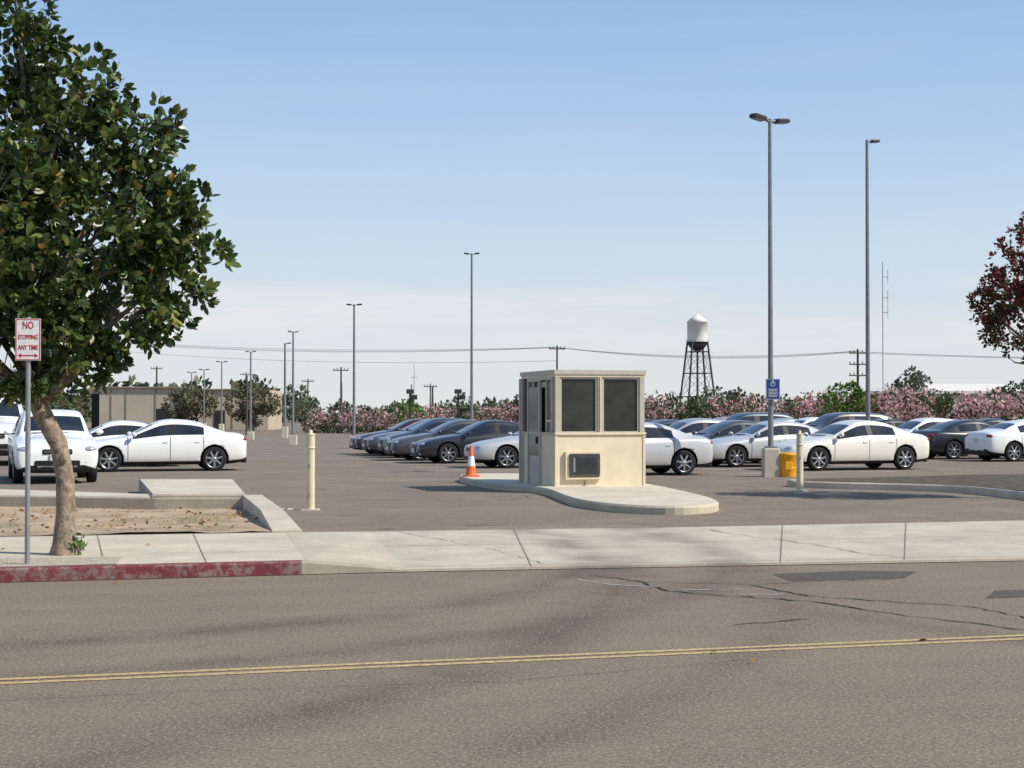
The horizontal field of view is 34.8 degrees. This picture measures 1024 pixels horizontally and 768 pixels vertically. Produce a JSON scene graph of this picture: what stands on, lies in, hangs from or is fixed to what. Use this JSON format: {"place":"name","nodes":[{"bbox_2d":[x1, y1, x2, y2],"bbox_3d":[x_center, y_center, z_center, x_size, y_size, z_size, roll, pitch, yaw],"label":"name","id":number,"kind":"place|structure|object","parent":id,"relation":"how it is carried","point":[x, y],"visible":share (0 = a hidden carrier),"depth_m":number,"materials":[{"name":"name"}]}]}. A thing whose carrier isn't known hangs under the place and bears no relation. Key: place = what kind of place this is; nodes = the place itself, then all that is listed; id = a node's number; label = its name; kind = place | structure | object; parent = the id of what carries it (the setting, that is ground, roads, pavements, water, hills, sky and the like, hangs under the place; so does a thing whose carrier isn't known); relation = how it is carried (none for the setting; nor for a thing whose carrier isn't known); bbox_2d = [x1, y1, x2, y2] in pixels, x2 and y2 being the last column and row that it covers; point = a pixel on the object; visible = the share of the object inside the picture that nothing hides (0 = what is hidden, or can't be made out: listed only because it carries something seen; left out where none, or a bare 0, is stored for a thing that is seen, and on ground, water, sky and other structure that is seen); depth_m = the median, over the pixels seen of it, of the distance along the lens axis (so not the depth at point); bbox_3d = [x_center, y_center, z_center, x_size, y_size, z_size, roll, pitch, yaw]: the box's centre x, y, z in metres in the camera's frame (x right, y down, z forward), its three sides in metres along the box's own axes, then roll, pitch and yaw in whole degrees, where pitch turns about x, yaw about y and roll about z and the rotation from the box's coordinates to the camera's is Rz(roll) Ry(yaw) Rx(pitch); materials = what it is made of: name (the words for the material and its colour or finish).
{"place":"outdoors","nodes":[
{"label":"outdoors","id":0,"kind":"place"},
{"bbox_2d":[0,532,303,566],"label":"sidewalk","id":1,"kind":"structure","parent":0,"point":[187,548],"depth_m":20.21,"materials":[{"name":"concrete"}]},
{"bbox_2d":[0,556,122,566],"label":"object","id":2,"kind":"structure","parent":1,"relation":"on","point":[34,561],"depth_m":18.23,"materials":[{"name":"grey concrete"}]},
{"bbox_2d":[15,317,40,563],"bbox_3d":[-5.319,0.623,17.934,0.270,2.720,0.072,0,-1,-10],"label":"no stopping sign","id":3,"kind":"object","parent":2,"relation":"on","point":[28,340],"visible":1,"depth_m":17.92,"materials":[{"name":"metal"}]},
{"bbox_2d":[0,0,241,555],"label":"broadleaf tree","id":4,"kind":"object","parent":2,"relation":"in","point":[42,182],"visible":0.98,"depth_m":18.95,"materials":[{"name":"green plant"}]},
{"bbox_2d":[89,387,281,429],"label":"warehouse building","id":5,"kind":"structure","parent":0,"point":[142,404],"depth_m":165.01,"materials":[{"name":"concrete"}]},
{"bbox_2d":[85,414,709,429],"bbox_3d":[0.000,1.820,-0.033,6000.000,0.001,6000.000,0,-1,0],"label":"ground","id":6,"kind":"structure","parent":0,"point":[297,425],"depth_m":244.68,"materials":[{"name":"grey asphalt"}]},
{"bbox_2d":[23,391,85,414],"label":"tree","id":7,"kind":"object","parent":6,"relation":"on","point":[75,406],"visible":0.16,"depth_m":159.86,"materials":[{"name":"green plant"}]},
{"bbox_2d":[151,366,161,382],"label":"utility pole","id":8,"kind":"object","parent":6,"relation":"on","point":[156,368],"visible":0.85,"depth_m":259.92,"materials":[{"name":"brown wood"}]},
{"bbox_2d":[246,375,247,434],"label":"utility pole","id":9,"kind":"object","parent":6,"relation":"on","point":[246,404],"visible":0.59,"depth_m":124.93,"materials":[{"name":"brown wood"}]},
{"bbox_2d":[302,379,313,411],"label":"utility pole","id":10,"kind":"object","parent":6,"relation":"on","point":[307,381],"visible":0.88,"depth_m":239.91,"materials":[{"name":"brown wood"}]},
{"bbox_2d":[333,367,348,411],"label":"utility pole","id":11,"kind":"object","parent":6,"relation":"on","point":[340,370],"visible":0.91,"depth_m":189.93,"materials":[{"name":"brown wood"}]},
{"bbox_2d":[3,374,855,422],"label":"distant tree line","id":12,"kind":"object","parent":6,"relation":"on","point":[730,395],"visible":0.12,"depth_m":308.20,"materials":[{"name":"green plant"}]},
{"bbox_2d":[424,384,436,411],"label":"utility pole","id":13,"kind":"object","parent":6,"relation":"on","point":[430,386],"visible":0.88,"depth_m":219.90,"materials":[{"name":"brown wood"}]},
{"bbox_2d":[431,386,433,417],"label":"utility pole","id":14,"kind":"object","parent":6,"relation":"on","point":[432,404],"visible":0.5,"depth_m":149.93,"materials":[{"name":"brown wood"}]},
{"bbox_2d":[549,345,564,369],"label":"utility pole","id":15,"kind":"object","parent":6,"relation":"on","point":[557,354],"visible":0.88,"depth_m":179.99,"materials":[{"name":"brown wood"}]},
{"bbox_2d":[120,341,1022,362],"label":"power lines","id":16,"kind":"object","parent":15,"relation":"attached to","point":[765,356],"visible":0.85,"depth_m":182.19,"materials":[{"name":"grey metal"}]},
{"bbox_2d":[301,383,1023,433],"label":"oleander hedge","id":17,"kind":"object","parent":6,"relation":"on","point":[1007,406],"visible":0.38,"depth_m":100.90,"materials":[{"name":"pink plant"}]},
{"bbox_2d":[849,349,865,387],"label":"utility pole","id":18,"kind":"object","parent":6,"relation":"on","point":[858,364],"visible":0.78,"depth_m":159.85,"materials":[{"name":"brown wood"}]},
{"bbox_2d":[880,365,935,416],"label":"green tree","id":19,"kind":"object","parent":6,"relation":"on","point":[898,384],"visible":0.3,"depth_m":149.77,"materials":[{"name":"green plant"}]},
{"bbox_2d":[861,384,1023,419],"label":"white roof building","id":20,"kind":"structure","parent":6,"relation":"on","point":[971,389],"depth_m":194.76,"materials":[{"name":"metal"}]},
{"bbox_2d":[986,379,1023,418],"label":"green tree","id":21,"kind":"object","parent":6,"relation":"on","point":[1013,389],"visible":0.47,"depth_m":169.85,"materials":[{"name":"green plant"}]},
{"bbox_2d":[0,561,1023,767],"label":"street","id":22,"kind":"structure","parent":0,"point":[948,705],"depth_m":11.39,"materials":[{"name":"grey asphalt"}]},
{"bbox_2d":[0,560,405,581],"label":"curb","id":23,"kind":"structure","parent":22,"relation":"on","point":[130,571],"depth_m":17.92,"materials":[{"name":"red paint"}]},
{"bbox_2d":[0,507,926,661],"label":"fallen leaves","id":24,"kind":"object","parent":22,"relation":"on","point":[240,513],"visible":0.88,"depth_m":24.48,"materials":[{"name":"brown plant"}]},
{"bbox_2d":[0,634,1023,683],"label":"line marking","id":25,"kind":"object","parent":22,"relation":"on","point":[496,658],"visible":1,"depth_m":11.87,"materials":[{"name":"yellow paint"}]},
{"bbox_2d":[0,561,1023,700],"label":"asphalt cracks","id":26,"kind":"object","parent":22,"relation":"on","point":[626,579],"visible":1,"depth_m":17.42,"materials":[{"name":"black asphalt"}]},
{"bbox_2d":[578,579,748,594],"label":"chalk survey marks","id":27,"kind":"object","parent":22,"relation":"on","point":[650,586],"visible":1,"depth_m":16.63,"materials":[{"name":"white paint"}]},
{"bbox_2d":[773,571,1023,597],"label":"asphalt patch","id":28,"kind":"object","parent":22,"relation":"on","point":[831,575],"visible":1,"depth_m":17.99,"materials":[{"name":"grey asphalt"}]},
{"bbox_2d":[0,429,1023,536],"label":"parking lot","id":29,"kind":"structure","parent":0,"point":[344,470],"depth_m":33.40,"materials":[{"name":"grey asphalt"}]},
{"bbox_2d":[0,398,23,455],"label":"parked suv","id":30,"kind":"object","parent":29,"relation":"on","point":[9,418],"visible":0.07,"depth_m":52.47,"materials":[{"name":"white paint"}]},
{"bbox_2d":[4,409,102,482],"bbox_3d":[-11.458,1.511,40.601,2.328,1.759,5.083,0,-1,-19],"label":"parked suv","id":31,"kind":"object","parent":29,"relation":"on","point":[82,446],"visible":0.81,"depth_m":38.63,"materials":[{"name":"white paint"}]},
{"bbox_2d":[0,489,242,509],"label":"retaining wall","id":32,"kind":"structure","parent":29,"relation":"on","point":[11,498],"depth_m":28.27,"materials":[{"name":"concrete"}]},
{"bbox_2d":[89,420,163,466],"bbox_3d":[-12.621,1.861,51.168,4.785,1.439,2.190,0,-1,-17],"label":"parked car","id":33,"kind":"object","parent":29,"relation":"on","point":[112,429],"visible":0.08,"depth_m":50.60,"materials":[{"name":"white paint"}]},
{"bbox_2d":[0,506,271,535],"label":"planting bed","id":34,"kind":"object","parent":29,"relation":"on","point":[100,515],"visible":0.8,"depth_m":24.82,"materials":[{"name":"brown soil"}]},
{"bbox_2d":[96,419,246,471],"bbox_3d":[-10.272,1.765,47.469,4.976,1.497,2.278,0,-1,-17],"label":"parked car","id":35,"kind":"object","parent":29,"relation":"on","point":[175,442],"visible":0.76,"depth_m":46.78,"materials":[{"name":"white paint"}]},
{"bbox_2d":[160,383,218,421],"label":"round tree","id":36,"kind":"object","parent":29,"relation":"on","point":[188,409],"visible":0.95,"depth_m":157.41,"materials":[{"name":"green plant"}]},
{"bbox_2d":[139,479,245,497],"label":"concrete slab","id":37,"kind":"structure","parent":29,"relation":"on","point":[176,488],"depth_m":30.61,"materials":[{"name":"grey concrete"}]},
{"bbox_2d":[199,369,209,424],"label":"street lamp","id":38,"kind":"object","parent":29,"relation":"on","point":[204,396],"visible":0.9,"depth_m":149.96,"materials":[{"name":"grey metal"}]},
{"bbox_2d":[216,361,227,430],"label":"street lamp","id":39,"kind":"object","parent":29,"relation":"on","point":[221,426],"visible":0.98,"depth_m":139.92,"materials":[{"name":"grey metal"}]},
{"bbox_2d":[245,351,255,439],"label":"street lamp","id":40,"kind":"object","parent":29,"relation":"on","point":[250,434],"visible":0.99,"depth_m":103.65,"materials":[{"name":"grey metal"}]},
{"bbox_2d":[222,382,283,430],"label":"round tree","id":41,"kind":"object","parent":29,"relation":"on","point":[263,408],"visible":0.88,"depth_m":154.41,"materials":[{"name":"green plant"}]},
{"bbox_2d":[243,495,302,531],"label":"sloped curb","id":42,"kind":"structure","parent":29,"relation":"on","point":[272,516],"depth_m":24.65,"materials":[{"name":"concrete"}]},
{"bbox_2d":[281,342,290,437],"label":"street lamp","id":43,"kind":"object","parent":29,"relation":"on","point":[284,430],"visible":0.99,"depth_m":109.92,"materials":[{"name":"grey metal"}]},
{"bbox_2d":[288,331,297,444],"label":"street lamp","id":44,"kind":"object","parent":29,"relation":"on","point":[292,438],"visible":1,"depth_m":86.43,"materials":[{"name":"grey metal"}]},
{"bbox_2d":[290,400,323,430],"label":"tree","id":45,"kind":"object","parent":29,"relation":"on","point":[301,407],"visible":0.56,"depth_m":149.80,"materials":[{"name":"green plant"}]},
{"bbox_2d":[301,430,319,510],"bbox_3d":[-3.450,1.473,27.978,0.300,1.380,0.300,0,-1,0],"label":"bollard","id":46,"kind":"object","parent":29,"relation":"on","point":[310,478],"visible":1,"depth_m":27.92,"materials":[{"name":"beige paint"}]},
{"bbox_2d":[346,304,361,448],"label":"street lamp","id":47,"kind":"object","parent":29,"relation":"on","point":[353,423],"visible":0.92,"depth_m":76.87,"materials":[{"name":"grey metal"}]},
{"bbox_2d":[350,419,424,454],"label":"parked car","id":48,"kind":"object","parent":29,"relation":"on","point":[356,442],"visible":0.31,"depth_m":66.18,"materials":[{"name":"grey paint"}]},
{"bbox_2d":[361,419,427,455],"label":"parked car","id":49,"kind":"object","parent":29,"relation":"on","point":[369,443],"visible":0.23,"depth_m":63.64,"materials":[{"name":"grey paint"}]},
{"bbox_2d":[406,389,416,418],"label":"floodlight post","id":50,"kind":"object","parent":29,"relation":"on","point":[410,392],"visible":0.86,"depth_m":99.93,"materials":[{"name":"metal"}]},
{"bbox_2d":[396,399,426,422],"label":"tree","id":51,"kind":"object","parent":29,"relation":"on","point":[406,413],"visible":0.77,"depth_m":124.90,"materials":[{"name":"green plant"}]},
{"bbox_2d":[377,418,466,456],"bbox_3d":[-2.878,2.023,61.780,4.355,1.496,2.100,0,-1,-17],"label":"parked car","id":52,"kind":"object","parent":29,"relation":"on","point":[428,425],"visible":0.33,"depth_m":61.10,"materials":[{"name":"blue paint"}]},
{"bbox_2d":[385,420,478,460],"bbox_3d":[-2.122,1.990,58.367,4.785,1.439,2.190,0,-1,-17],"label":"parked car","id":53,"kind":"object","parent":29,"relation":"on","point":[400,446],"visible":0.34,"depth_m":57.45,"materials":[{"name":"grey paint"}]},
{"bbox_2d":[0,436,895,472],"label":"parking stall lines","id":54,"kind":"object","parent":29,"relation":"on","point":[442,470],"visible":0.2,"depth_m":58.56,"materials":[{"name":"white paint"}]},
{"bbox_2d":[454,389,464,418],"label":"floodlight post","id":55,"kind":"object","parent":29,"relation":"on","point":[458,392],"visible":0.86,"depth_m":99.92,"materials":[{"name":"metal"}]},
{"bbox_2d":[410,420,518,463],"bbox_3d":[-1.022,1.932,55.168,4.785,1.439,2.190,0,-1,-17],"label":"parked car","id":56,"kind":"object","parent":29,"relation":"on","point":[448,449],"visible":0.47,"depth_m":54.19,"materials":[{"name":"black paint"}]},
{"bbox_2d":[450,392,482,419],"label":"tree","id":57,"kind":"object","parent":29,"relation":"on","point":[462,409],"visible":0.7,"depth_m":117.71,"materials":[{"name":"green plant"}]},
{"bbox_2d":[464,253,479,419],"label":"street lamp","id":58,"kind":"object","parent":29,"relation":"on","point":[471,368],"visible":0.74,"depth_m":85.00,"materials":[{"name":"grey metal"}]},
{"bbox_2d":[464,431,518,467],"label":"parked car","id":59,"kind":"object","parent":29,"relation":"on","point":[502,452],"visible":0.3,"depth_m":49.34,"materials":[{"name":"white paint"}]},
{"bbox_2d":[459,473,718,514],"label":"traffic island","id":60,"kind":"structure","parent":29,"relation":"on","point":[647,499],"depth_m":30.11,"materials":[{"name":"grey concrete"}]},
{"bbox_2d":[462,445,480,476],"bbox_3d":[-0.980,1.845,39.173,0.380,0.750,0.380,0,-1,-17],"label":"traffic cone","id":61,"kind":"object","parent":60,"relation":"on","point":[471,470],"visible":1,"depth_m":39.09,"materials":[{"name":"orange plastic"}]},
{"bbox_2d":[519,370,645,486],"bbox_3d":[1.498,1.010,35.196,2.097,2.565,2.512,0,-1,-17],"label":"ticket booth","id":62,"kind":"object","parent":60,"relation":"on","point":[581,427],"visible":0.93,"depth_m":34.23,"materials":[{"name":"beige paint"}]},
{"bbox_2d":[651,419,679,425],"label":"parked car","id":63,"kind":"object","parent":29,"relation":"on","point":[667,422],"visible":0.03,"depth_m":59.62,"materials":[{"name":"blue paint"}]},
{"bbox_2d":[645,422,712,474],"bbox_3d":[2.978,1.735,44.169,4.785,1.439,2.190,0,-1,-17],"label":"parked car","id":64,"kind":"object","parent":29,"relation":"on","point":[667,448],"visible":0.4,"depth_m":43.74,"materials":[{"name":"white paint"}]},
{"bbox_2d":[669,418,726,434],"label":"parked car","id":65,"kind":"object","parent":29,"relation":"on","point":[688,426],"visible":0.12,"depth_m":56.60,"materials":[{"name":"silver paint"}]},
{"bbox_2d":[691,385,724,417],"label":"tree","id":66,"kind":"object","parent":29,"relation":"on","point":[705,391],"visible":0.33,"depth_m":109.79,"materials":[{"name":"green plant"}]},
{"bbox_2d":[691,420,759,461],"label":"parked car","id":67,"kind":"object","parent":29,"relation":"on","point":[720,429],"visible":0.19,"depth_m":53.71,"materials":[{"name":"grey paint"}]},
{"bbox_2d":[725,412,794,421],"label":"parked suv","id":68,"kind":"object","parent":29,"relation":"on","point":[756,416],"visible":0.08,"depth_m":77.51,"materials":[{"name":"blue paint"}]},
{"bbox_2d":[710,420,817,466],"bbox_3d":[7.979,1.864,51.368,4.785,1.439,2.190,0,-1,-17],"label":"parked car","id":69,"kind":"object","parent":29,"relation":"on","point":[740,448],"visible":0.41,"depth_m":50.38,"materials":[{"name":"white paint"}]},
{"bbox_2d":[749,113,789,476],"bbox_3d":[6.780,-2.306,42.848,1.412,9.472,0.551,1,-1,-27],"label":"street lamp","id":70,"kind":"object","parent":29,"relation":"on","point":[770,452],"visible":1,"depth_m":42.78,"materials":[{"name":"grey metal"}]},
{"bbox_2d":[766,379,779,399],"bbox_3d":[6.820,0.138,42.726,0.370,0.540,0.107,0,-1,0],"label":"information sign","id":71,"kind":"object","parent":70,"relation":"attached to","point":[772,389],"visible":1,"depth_m":42.68,"materials":[{"name":"metal"}]},
{"bbox_2d":[773,418,796,421],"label":"parked car","id":72,"kind":"object","parent":29,"relation":"on","point":[786,419],"visible":0.06,"depth_m":74.78,"materials":[{"name":"silver paint"}]},
{"bbox_2d":[780,452,795,476],"bbox_3d":[7.200,2.113,42.719,0.540,0.630,0.540,0,-1,0],"label":"yellow bin","id":73,"kind":"object","parent":29,"relation":"on","point":[787,464],"visible":0.92,"depth_m":42.50,"materials":[{"name":"yellow plastic"}]},
{"bbox_2d":[792,430,807,491],"bbox_3d":[6.130,1.635,34.776,0.300,1.300,0.300,0,-1,0],"label":"bollard","id":74,"kind":"object","parent":29,"relation":"on","point":[799,461],"visible":1,"depth_m":34.72,"materials":[{"name":"beige paint"}]},
{"bbox_2d":[793,417,818,424],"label":"parked car","id":75,"kind":"object","parent":29,"relation":"on","point":[809,420],"visible":0.06,"depth_m":71.78,"materials":[{"name":"white paint"}]},
{"bbox_2d":[764,420,928,470],"bbox_3d":[9.878,1.796,48.368,4.881,1.468,2.234,0,-1,-20],"label":"parked car","id":76,"kind":"object","parent":29,"relation":"on","point":[871,444],"visible":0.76,"depth_m":47.70,"materials":[{"name":"paint"}]},
{"bbox_2d":[816,379,878,416],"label":"green tree","id":77,"kind":"object","parent":29,"relation":"on","point":[858,395],"visible":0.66,"depth_m":95.53,"materials":[{"name":"green plant"}]},
{"bbox_2d":[805,412,892,429],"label":"parked suv","id":78,"kind":"object","parent":29,"relation":"on","point":[822,421],"visible":0.13,"depth_m":68.84,"materials":[{"name":"grey paint"}]},
{"bbox_2d":[865,139,879,420],"bbox_3d":[13.472,-3.224,61.131,0.898,11.964,0.531,0,-1,-20],"label":"street lamp","id":79,"kind":"object","parent":29,"relation":"on","point":[867,281],"visible":0.62,"depth_m":61.02,"materials":[{"name":"grey metal"}]},
{"bbox_2d":[882,262,887,402],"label":"radio antenna mast","id":80,"kind":"object","parent":29,"relation":"on","point":[882,311],"visible":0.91,"depth_m":110.09,"materials":[{"name":"metal"}]},
{"bbox_2d":[871,419,906,426],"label":"parked car","id":81,"kind":"object","parent":29,"relation":"on","point":[895,422],"visible":0.07,"depth_m":66.02,"materials":[{"name":"black paint"}]},
{"bbox_2d":[787,479,1023,499],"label":"planter curb","id":82,"kind":"structure","parent":29,"relation":"on","point":[1011,494],"depth_m":34.98,"materials":[{"name":"concrete"}]},
{"bbox_2d":[803,474,1023,491],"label":"planter soil","id":83,"kind":"structure","parent":82,"relation":"in","point":[1014,482],"depth_m":36.48,"materials":[{"name":"brown soil"}]},
{"bbox_2d":[966,212,1023,364],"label":"red leaf tree","id":84,"kind":"object","parent":83,"relation":"on","point":[999,314],"visible":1,"depth_m":31.52,"materials":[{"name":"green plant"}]},
{"bbox_2d":[902,370,933,410],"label":"young tree","id":85,"kind":"object","parent":29,"relation":"on","point":[915,385],"visible":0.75,"depth_m":117.92,"materials":[{"name":"green plant"}]},
{"bbox_2d":[897,418,966,456],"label":"parked car","id":86,"kind":"object","parent":29,"relation":"on","point":[912,425],"visible":0.14,"depth_m":62.66,"materials":[{"name":"white paint"}]},
{"bbox_2d":[911,419,1023,458],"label":"parked car","id":87,"kind":"object","parent":29,"relation":"on","point":[947,439],"visible":0.48,"depth_m":58.80,"materials":[{"name":"black paint"}]},
{"bbox_2d":[976,418,1005,425],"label":"parked car","id":88,"kind":"object","parent":29,"relation":"on","point":[992,421],"visible":0.09,"depth_m":73.27,"materials":[{"name":"black paint"}]},
{"bbox_2d":[965,420,1023,461],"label":"parked car","id":89,"kind":"object","parent":29,"relation":"on","point":[1005,439],"visible":1,"depth_m":56.01,"materials":[{"name":"white paint"}]},
{"bbox_2d":[0,0,1023,413],"label":"sky","id":90,"kind":"structure","parent":0,"point":[604,163],"materials":[{"name":"blue"}]},
{"bbox_2d":[109,484,983,511],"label":"parking lot cracks","id":91,"kind":"object","parent":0,"point":[530,495],"visible":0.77,"depth_m":32.10,"materials":[{"name":"black asphalt"}]},
{"bbox_2d":[287,520,1023,571],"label":"driveway apron","id":92,"kind":"object","parent":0,"point":[466,550],"visible":1,"depth_m":21.11,"materials":[{"name":"concrete"}]},
{"bbox_2d":[679,311,715,402],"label":"water tower","id":93,"kind":"structure","parent":0,"point":[697,341],"depth_m":438.37,"materials":[{"name":"metal"}]}
]}

